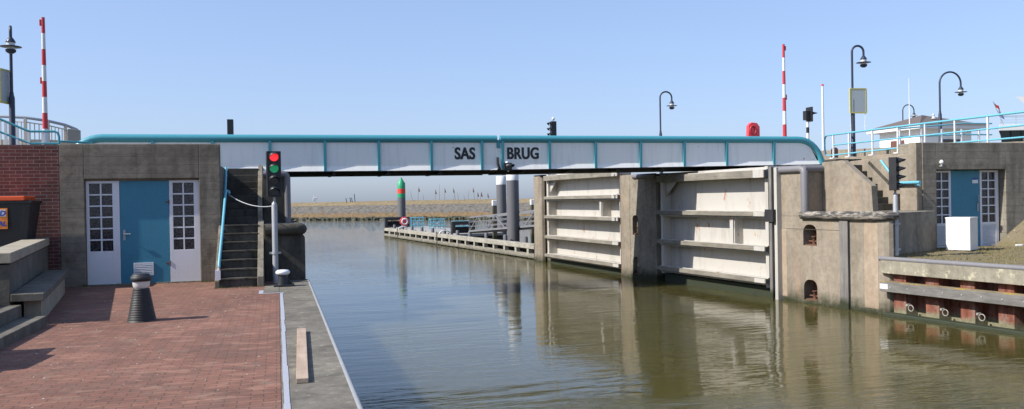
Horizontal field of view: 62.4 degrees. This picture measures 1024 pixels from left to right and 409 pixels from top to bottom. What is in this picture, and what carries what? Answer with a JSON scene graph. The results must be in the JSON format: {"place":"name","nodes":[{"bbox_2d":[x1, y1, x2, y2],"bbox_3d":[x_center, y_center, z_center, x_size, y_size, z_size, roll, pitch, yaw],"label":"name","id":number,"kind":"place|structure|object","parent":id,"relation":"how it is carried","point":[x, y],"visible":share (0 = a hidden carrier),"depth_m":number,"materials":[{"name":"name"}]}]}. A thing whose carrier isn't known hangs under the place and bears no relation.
{"place":"outdoors","nodes":[
{"label":"outdoors","id":0,"kind":"place"},
{"bbox_2d":[0,281,280,408],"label":"brick pavement","id":1,"kind":"structure","parent":0,"point":[85,352],"depth_m":9.43,"materials":[{"name":"red brick"}]},
{"bbox_2d":[0,305,46,348],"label":"garden steps","id":2,"kind":"structure","parent":1,"relation":"on","point":[15,325],"depth_m":11.09,"materials":[{"name":"concrete"}]},
{"bbox_2d":[0,145,60,269],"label":"brick wall","id":3,"kind":"structure","parent":1,"relation":"on","point":[29,170],"depth_m":17.26,"materials":[{"name":"red brick"}]},
{"bbox_2d":[0,238,68,316],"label":"planter wall","id":4,"kind":"structure","parent":1,"relation":"on","point":[31,284],"depth_m":12.98,"materials":[{"name":"concrete"}]},
{"bbox_2d":[0,196,41,246],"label":"waste bin","id":5,"kind":"object","parent":4,"relation":"on","point":[19,215],"visible":0.94,"depth_m":16.42,"materials":[{"name":"black plastic"}]},
{"bbox_2d":[127,273,156,322],"bbox_3d":[-5.309,1.327,12.124,0.400,0.682,0.400,-1,0,-15],"label":"bollard","id":6,"kind":"object","parent":1,"relation":"on","point":[141,309],"visible":1,"depth_m":12.01,"materials":[{"name":"black plastic"}]},
{"bbox_2d":[59,144,226,286],"bbox_3d":[-8.303,0.249,19.698,3.120,3.050,4.000,-1,0,-15],"label":"abutment","id":7,"kind":"object","parent":1,"relation":"on","point":[128,211],"visible":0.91,"depth_m":17.83,"materials":[{"name":"concrete"}]},
{"bbox_2d":[86,181,120,284],"bbox_3d":[-8.538,0.590,17.687,0.640,2.160,0.050,-1,0,-15],"label":"side window","id":8,"kind":"structure","parent":7,"relation":"in","point":[102,197],"depth_m":17.68,"materials":[{"name":"white paint"}]},
{"bbox_2d":[119,181,170,283],"bbox_3d":[-7.744,0.575,17.884,0.985,2.156,0.115,-1,0,-15],"label":"door","id":9,"kind":"structure","parent":7,"relation":"in","point":[144,205],"depth_m":17.89,"materials":[{"name":"teal paint"}]},
{"bbox_2d":[169,180,200,281],"bbox_3d":[-6.999,0.561,18.114,0.605,2.160,0.050,-1,0,-15],"label":"side window","id":10,"kind":"structure","parent":7,"relation":"in","point":[184,198],"depth_m":18.11,"materials":[{"name":"white paint"}]},
{"bbox_2d":[31,283,270,407],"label":"fallen leaves","id":11,"kind":"object","parent":1,"relation":"on","point":[156,332],"visible":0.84,"depth_m":9.79,"materials":[{"name":"brown plant"}]},
{"bbox_2d":[81,280,263,288],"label":"weeds","id":12,"kind":"object","parent":1,"relation":"on","point":[260,285],"visible":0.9,"depth_m":17.44,"materials":[{"name":"plant"}]},
{"bbox_2d":[215,165,264,287],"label":"stairs","id":13,"kind":"structure","parent":1,"relation":"on","point":[243,259],"depth_m":18.10,"materials":[{"name":"concrete"}]},
{"bbox_2d":[215,167,229,279],"bbox_3d":[-6.177,0.300,18.206,0.217,2.355,3.440,-1,0,-15],"label":"handrail","id":14,"kind":"object","parent":13,"relation":"attached to","point":[218,274],"visible":1,"depth_m":17.44,"materials":[{"name":"teal metal"}]},
{"bbox_2d":[264,285,278,292],"bbox_3d":[-4.649,1.628,16.367,0.270,0.001,1.575,-1,0,-15],"label":"pavement strip","id":15,"kind":"object","parent":1,"relation":"on","point":[270,289],"visible":0.8,"depth_m":16.21,"materials":[{"name":"concrete"}]},
{"bbox_2d":[266,151,281,282],"bbox_3d":[-4.892,0.263,17.464,0.285,2.730,0.330,-1,0,-23],"label":"traffic light","id":16,"kind":"object","parent":1,"relation":"on","point":[273,175],"visible":0.99,"depth_m":17.47,"materials":[{"name":"metal"}]},
{"bbox_2d":[228,194,270,206],"bbox_3d":[-5.559,-0.086,17.995,1.575,0.294,0.022,-1,0,37],"label":"chain","id":17,"kind":"object","parent":16,"relation":"hanging from","point":[249,204],"visible":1,"depth_m":18.02,"materials":[{"name":"metal"}]},
{"bbox_2d":[279,279,357,408],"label":"quay edge","id":18,"kind":"object","parent":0,"point":[326,386],"visible":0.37,"depth_m":8.94,"materials":[{"name":"concrete"}]},
{"bbox_2d":[259,290,290,408],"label":"white line","id":19,"kind":"object","parent":18,"relation":"on","point":[286,404],"visible":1,"depth_m":8.86,"materials":[{"name":"paint"}]},
{"bbox_2d":[274,269,294,286],"bbox_3d":[-4.542,1.461,16.851,0.400,0.330,0.300,-1,0,-15],"label":"mooring bollard","id":20,"kind":"object","parent":18,"relation":"on","point":[283,279],"visible":1,"depth_m":16.75,"materials":[{"name":"grey metal"}]},
{"bbox_2d":[296,328,308,382],"bbox_3d":[-2.308,1.610,9.293,0.110,0.045,3.200,-1,0,-14],"label":"plank","id":21,"kind":"object","parent":18,"relation":"on","point":[302,368],"visible":1,"depth_m":8.72,"materials":[{"name":"beige wood"}]},
{"bbox_2d":[307,279,363,408],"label":"quay edge rail","id":22,"kind":"object","parent":18,"relation":"attached to","point":[351,386],"visible":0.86,"depth_m":8.92,"materials":[{"name":"metal"}]},
{"bbox_2d":[0,0,1023,202],"label":"sky","id":23,"kind":"structure","parent":0,"point":[269,67],"materials":[{"name":"blue"}]},
{"bbox_2d":[292,219,1023,408],"bbox_3d":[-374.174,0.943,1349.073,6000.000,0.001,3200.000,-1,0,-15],"label":"water","id":24,"kind":"structure","parent":0,"point":[412,324],"depth_m":15.62,"materials":[{"name":"green liquid"}]},
{"bbox_2d":[262,171,306,280],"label":"pier","id":25,"kind":"structure","parent":24,"relation":"in","point":[291,246],"depth_m":18.17,"materials":[{"name":"concrete"}]},
{"bbox_2d":[397,178,405,220],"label":"beacon pile","id":26,"kind":"object","parent":24,"relation":"in","point":[401,198],"visible":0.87,"depth_m":65.84,"materials":[{"name":"green paint"}]},
{"bbox_2d":[291,198,530,219],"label":"dike","id":27,"kind":"structure","parent":24,"relation":"in","point":[439,208],"depth_m":129.35,"materials":[{"name":"grey stone"}]},
{"bbox_2d":[291,216,527,220],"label":"boulders","id":28,"kind":"object","parent":27,"relation":"on","point":[378,218],"visible":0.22,"depth_m":124.83,"materials":[{"name":"grey stone"}]},
{"bbox_2d":[391,226,502,239],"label":"pontoon","id":29,"kind":"object","parent":24,"relation":"on","point":[481,235],"visible":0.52,"depth_m":51.88,"materials":[{"name":"metal"}]},
{"bbox_2d":[384,217,412,227],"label":"pontoon gantry","id":30,"kind":"object","parent":29,"relation":"on","point":[387,224],"visible":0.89,"depth_m":64.93,"materials":[{"name":"metal"}]},
{"bbox_2d":[400,217,408,227],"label":"lifebuoy stand","id":31,"kind":"object","parent":29,"relation":"on","point":[404,221],"visible":0.94,"depth_m":63.02,"materials":[{"name":"white paint"}]},
{"bbox_2d":[410,217,423,227],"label":"pontoon rail","id":32,"kind":"object","parent":29,"relation":"on","point":[417,222],"visible":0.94,"depth_m":62.51,"materials":[{"name":"blue metal"}]},
{"bbox_2d":[429,219,444,228],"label":"pontoon rail","id":33,"kind":"object","parent":29,"relation":"on","point":[436,223],"visible":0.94,"depth_m":59.33,"materials":[{"name":"blue metal"}]},
{"bbox_2d":[450,221,474,234],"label":"pontoon gantry","id":34,"kind":"object","parent":29,"relation":"on","point":[453,227],"visible":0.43,"depth_m":51.15,"materials":[{"name":"metal"}]},
{"bbox_2d":[384,225,534,259],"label":"jetty","id":35,"kind":"object","parent":24,"relation":"in","point":[525,248],"visible":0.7,"depth_m":46.77,"materials":[{"name":"wood"}]},
{"bbox_2d":[469,210,533,232],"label":"gangway","id":36,"kind":"object","parent":35,"relation":"on","point":[488,229],"visible":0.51,"depth_m":44.25,"materials":[{"name":"metal"}]},
{"bbox_2d":[492,200,496,238],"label":"timber post","id":37,"kind":"object","parent":24,"relation":"in","point":[494,211],"visible":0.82,"depth_m":47.36,"materials":[{"name":"white paint"}]},
{"bbox_2d":[496,176,506,239],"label":"steel pile","id":38,"kind":"object","parent":24,"relation":"in","point":[501,192],"visible":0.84,"depth_m":51.44,"materials":[{"name":"white paint"}]},
{"bbox_2d":[506,175,519,241],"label":"steel pile","id":39,"kind":"object","parent":24,"relation":"in","point":[512,187],"visible":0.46,"depth_m":42.30,"materials":[{"name":"white paint"}]},
{"bbox_2d":[530,199,533,242],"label":"pile","id":40,"kind":"object","parent":24,"relation":"in","point":[532,218],"visible":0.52,"depth_m":47.95,"materials":[{"name":"white paint"}]},
{"bbox_2d":[533,175,550,261],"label":"pier","id":41,"kind":"structure","parent":24,"relation":"in","point":[540,220],"depth_m":36.46,"materials":[{"name":"concrete"}]},
{"bbox_2d":[543,172,630,273],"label":"lock gate","id":42,"kind":"structure","parent":24,"relation":"in","point":[582,216],"depth_m":32.71,"materials":[{"name":"white metal"}]},
{"bbox_2d":[620,173,664,280],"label":"pier","id":43,"kind":"structure","parent":24,"relation":"in","point":[640,218],"depth_m":27.81,"materials":[{"name":"concrete"}]},
{"bbox_2d":[765,167,782,299],"bbox_3d":[6.796,1.237,21.900,0.300,4.420,0.360,-1,0,-22],"label":"gate post","id":44,"kind":"object","parent":24,"relation":"in","point":[773,215],"visible":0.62,"depth_m":21.77,"materials":[{"name":"white metal"}]},
{"bbox_2d":[656,166,777,296],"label":"lock gate","id":45,"kind":"structure","parent":44,"relation":"attached to","point":[714,230],"depth_m":24.46,"materials":[{"name":"white metal"}]},
{"bbox_2d":[774,160,898,313],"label":"pier","id":46,"kind":"structure","parent":24,"relation":"in","point":[837,234],"depth_m":20.37,"materials":[{"name":"concrete"}]},
{"bbox_2d":[878,256,1023,335],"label":"quay wall","id":47,"kind":"structure","parent":24,"relation":"in","point":[983,296],"depth_m":17.09,"materials":[{"name":"concrete"}]},
{"bbox_2d":[889,157,905,255],"bbox_3d":[8.598,0.039,18.812,0.330,2.190,0.300,-1,0,36],"label":"traffic light","id":48,"kind":"object","parent":47,"relation":"on","point":[895,176],"visible":1,"depth_m":18.78,"materials":[{"name":"metal"}]},
{"bbox_2d":[999,96,1023,141],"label":"ship","id":49,"kind":"object","parent":24,"relation":"on","point":[1012,132],"visible":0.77,"depth_m":55.18,"materials":[{"name":"white paint"}]},
{"bbox_2d":[993,102,1004,124],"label":"flag","id":50,"kind":"object","parent":49,"relation":"on","point":[997,107],"visible":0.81,"depth_m":55.36,"materials":[{"name":"fabric"}]},
{"bbox_2d":[824,159,860,161],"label":"terrace steps","id":51,"kind":"structure","parent":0,"point":[830,160],"depth_m":28.27,"materials":[{"name":"concrete"}]},
{"bbox_2d":[894,220,1023,264],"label":"ground","id":52,"kind":"structure","parent":0,"point":[1010,240],"depth_m":19.77,"materials":[{"name":"plant"}]},
{"bbox_2d":[886,210,935,253],"bbox_3d":[9.428,1.517,20.936,2.460,2.680,2.396,-1,0,-15],"label":"landing","id":53,"kind":"object","parent":52,"relation":"on","point":[917,231],"visible":0.16,"depth_m":20.46,"materials":[{"name":"concrete"}]},
{"bbox_2d":[778,142,921,210],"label":"stairs","id":54,"kind":"structure","parent":53,"relation":"on","point":[874,171],"depth_m":22.03,"materials":[{"name":"concrete"}]},
{"bbox_2d":[880,160,920,185],"bbox_3d":[10.111,-0.839,22.030,0.168,0.734,1.493,-1,0,-15],"label":"handrail","id":55,"kind":"object","parent":54,"relation":"attached to","point":[916,183],"visible":0.73,"depth_m":21.71,"materials":[{"name":"teal metal"}]},
{"bbox_2d":[945,217,977,250],"bbox_3d":[11.045,0.710,20.774,0.581,0.800,0.567,-1,0,-44],"label":"utility cabinet","id":56,"kind":"object","parent":52,"relation":"on","point":[961,233],"visible":1,"depth_m":20.57,"materials":[{"name":"white metal"}]},
{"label":"upper ground","id":57,"kind":"structure","parent":0,"visible":0},
{"bbox_2d":[0,25,21,144],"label":"street lamp","id":58,"kind":"object","parent":57,"relation":"on","point":[11,47],"visible":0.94,"depth_m":21.34,"materials":[{"name":"metal"}]},
{"bbox_2d":[0,68,9,103],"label":"sign board","id":59,"kind":"object","parent":58,"relation":"attached to","point":[4,85],"visible":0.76,"depth_m":21.24,"materials":[{"name":"white metal"}]},
{"bbox_2d":[0,115,80,144],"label":"balustrade","id":60,"kind":"object","parent":57,"relation":"on","point":[72,133],"visible":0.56,"depth_m":26.18,"materials":[{"name":"grey metal"}]},
{"bbox_2d":[39,17,48,141],"bbox_3d":[-12.178,-2.838,22.043,0.340,4.070,0.300,-1,0,-15],"label":"barrier arm","id":61,"kind":"object","parent":57,"relation":"on","point":[43,80],"visible":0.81,"depth_m":22.00},
{"bbox_2d":[0,118,88,144],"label":"railing","id":62,"kind":"object","parent":57,"relation":"on","point":[28,142],"visible":0.7,"depth_m":18.44,"materials":[{"name":"teal metal"}]},
{"bbox_2d":[227,119,233,133],"bbox_3d":[-8.533,-1.729,25.666,0.180,1.700,0.170,-1,0,-15],"label":"signal box","id":63,"kind":"object","parent":57,"relation":"on","point":[230,126],"visible":0.3,"depth_m":25.58,"materials":[{"name":"metal"}]},
{"bbox_2d":[76,134,500,176],"bbox_3d":[-6.035,-1.313,23.568,11.245,1.076,2.629,-1,0,-15],"label":"bridge leaf","id":64,"kind":"object","parent":57,"relation":"on","point":[365,155],"visible":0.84,"depth_m":22.81,"materials":[{"name":"white metal"}]},
{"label":"upper ground","id":65,"kind":"structure","parent":0,"visible":0},
{"bbox_2d":[488,135,823,174],"bbox_3d":[4.437,-1.516,26.473,10.575,1.071,2.629,-1,0,-15],"label":"bridge leaf","id":66,"kind":"object","parent":65,"relation":"on","point":[529,154],"visible":0.96,"depth_m":25.18,"materials":[{"name":"white metal"}]},
{"bbox_2d":[504,161,514,171],"bbox_3d":[-0.068,-1.075,23.784,0.280,0.300,0.284,-1,0,-15],"label":"signal lamp","id":67,"kind":"object","parent":66,"relation":"attached to","point":[508,166],"visible":1,"depth_m":23.80,"materials":[{"name":"grey metal"}]},
{"bbox_2d":[547,117,556,135],"bbox_3d":[1.343,-2.030,28.603,0.309,1.860,0.188,-1,0,-15],"label":"traffic signal","id":68,"kind":"object","parent":66,"relation":"on","point":[553,129],"visible":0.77,"depth_m":28.54,"materials":[{"name":"metal"}]},
{"bbox_2d":[659,91,676,173],"bbox_3d":[7.258,-3.207,39.316,0.895,4.136,0.500,-1,0,-7],"label":"street lamp","id":69,"kind":"object","parent":65,"relation":"on","point":[671,105],"visible":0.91,"depth_m":39.23,"materials":[{"name":"black metal"}]},
{"bbox_2d":[746,122,759,135],"bbox_3d":[8.675,-2.033,30.404,0.479,1.828,0.218,-1,0,-15],"label":"lifebuoy box","id":70,"kind":"object","parent":65,"relation":"on","point":[752,129],"visible":0.77,"depth_m":30.33,"materials":[{"name":"plastic"}]},
{"bbox_2d":[782,44,786,135],"bbox_3d":[9.611,-3.392,29.851,0.340,4.520,0.300,-1,0,-15],"label":"barrier arm","id":71,"kind":"object","parent":65,"relation":"on","point":[784,92],"visible":0.61,"depth_m":29.80},
{"bbox_2d":[803,107,816,138],"bbox_3d":[10.975,-2.363,31.061,0.516,2.420,0.360,-1,0,-15],"label":"warning light","id":72,"kind":"object","parent":65,"relation":"on","point":[808,113],"visible":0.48,"depth_m":30.97,"materials":[{"name":"white paint"}]},
{"bbox_2d":[824,153,897,159],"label":"retaining wall","id":73,"kind":"structure","parent":65,"relation":"on","point":[873,156],"depth_m":28.14,"materials":[{"name":"concrete"}]},
{"bbox_2d":[831,147,837,157],"bbox_3d":[11.679,-1.842,30.624,0.180,0.440,0.180,-1,0,-15],"label":"short post","id":74,"kind":"object","parent":73,"relation":"on","point":[835,151],"visible":0.66,"depth_m":30.55,"materials":[{"name":"brown paint"}]},
{"bbox_2d":[851,45,870,156],"bbox_3d":[12.142,-3.592,29.462,0.755,3.937,0.500,-1,0,-6],"label":"street lamp","id":75,"kind":"object","parent":73,"relation":"on","point":[863,60],"visible":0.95,"depth_m":29.39,"materials":[{"name":"black metal"}]},
{"bbox_2d":[849,88,866,123],"bbox_3d":[12.039,-3.282,29.414,0.652,1.523,0.049,-1,0,-10],"label":"sign board","id":76,"kind":"object","parent":75,"relation":"attached to","point":[859,97],"visible":0.86,"depth_m":29.39,"materials":[{"name":"white paint"}]},
{"bbox_2d":[824,111,1023,158],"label":"railing","id":77,"kind":"object","parent":73,"relation":"on","point":[872,141],"visible":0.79,"depth_m":25.98,"materials":[{"name":"metal"}]},
{"bbox_2d":[821,141,1023,158],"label":"retaining wall","id":78,"kind":"structure","parent":65,"relation":"on","point":[892,151],"depth_m":31.21,"materials":[{"name":"concrete"}]},
{"bbox_2d":[898,142,1023,247],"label":"abutment","id":79,"kind":"object","parent":65,"relation":"on","point":[983,182],"visible":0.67,"depth_m":22.21,"materials":[{"name":"concrete"}]},
{"bbox_2d":[936,171,950,247],"bbox_3d":[11.149,0.120,22.006,0.620,2.000,0.050,-1,0,-15],"label":"side window","id":80,"kind":"structure","parent":79,"relation":"in","point":[943,178],"depth_m":22.02,"materials":[{"name":"white paint"}]},
{"bbox_2d":[951,170,979,245],"bbox_3d":[11.902,0.106,22.189,0.920,2.000,0.120,-1,0,-15],"label":"door","id":81,"kind":"structure","parent":79,"relation":"in","point":[965,194],"depth_m":22.20,"materials":[{"name":"teal paint"}]},
{"bbox_2d":[979,170,998,245],"bbox_3d":[12.633,0.092,22.418,0.600,2.000,0.050,-1,0,-15],"label":"side window","id":82,"kind":"structure","parent":79,"relation":"in","point":[988,179],"depth_m":22.41,"materials":[{"name":"white paint"}]},
{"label":"upper lawn","id":83,"kind":"structure","parent":0,"visible":0},
{"bbox_2d":[821,84,823,149],"bbox_3d":[12.741,-3.351,34.663,0.120,3.170,0.114,-1,0,-15],"label":"flagpole","id":84,"kind":"object","parent":83,"relation":"on","point":[822,93],"visible":0.83,"depth_m":34.62,"materials":[{"name":"white metal"}]},
{"bbox_2d":[902,104,915,119],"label":"street lamp","id":85,"kind":"object","parent":83,"relation":"on","point":[914,114],"visible":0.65,"depth_m":59.53,"materials":[{"name":"grey metal"}]},
{"bbox_2d":[909,90,910,142],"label":"antenna","id":86,"kind":"object","parent":83,"relation":"on","point":[909,117],"visible":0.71,"depth_m":47.70,"materials":[{"name":"white paint"}]},
{"bbox_2d":[867,114,986,147],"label":"hut","id":87,"kind":"object","parent":83,"relation":"on","point":[887,133],"visible":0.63,"depth_m":55.93,"materials":[{"name":"white paint"}]},
{"bbox_2d":[890,140,904,146],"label":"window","id":88,"kind":"structure","parent":87,"relation":"in","point":[892,143],"depth_m":57.31,"materials":[{"name":"brown glass"}]},
{"bbox_2d":[943,139,959,141],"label":"window","id":89,"kind":"structure","parent":87,"relation":"in","point":[944,140],"depth_m":55.67,"materials":[{"name":"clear glass"}]},
{"bbox_2d":[899,123,991,144],"bbox_3d":[16.138,-2.429,31.455,4.202,1.248,0.060,-1,0,-15],"label":"railing","id":90,"kind":"object","parent":83,"relation":"on","point":[942,135],"visible":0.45,"depth_m":31.39,"materials":[{"name":"metal"}]},
{"bbox_2d":[938,71,966,141],"bbox_3d":[18.890,-3.801,36.285,1.315,3.835,0.500,-1,0,-7],"label":"street lamp","id":91,"kind":"object","parent":83,"relation":"on","point":[960,91],"visible":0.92,"depth_m":36.19,"materials":[{"name":"black metal"}]}
]}

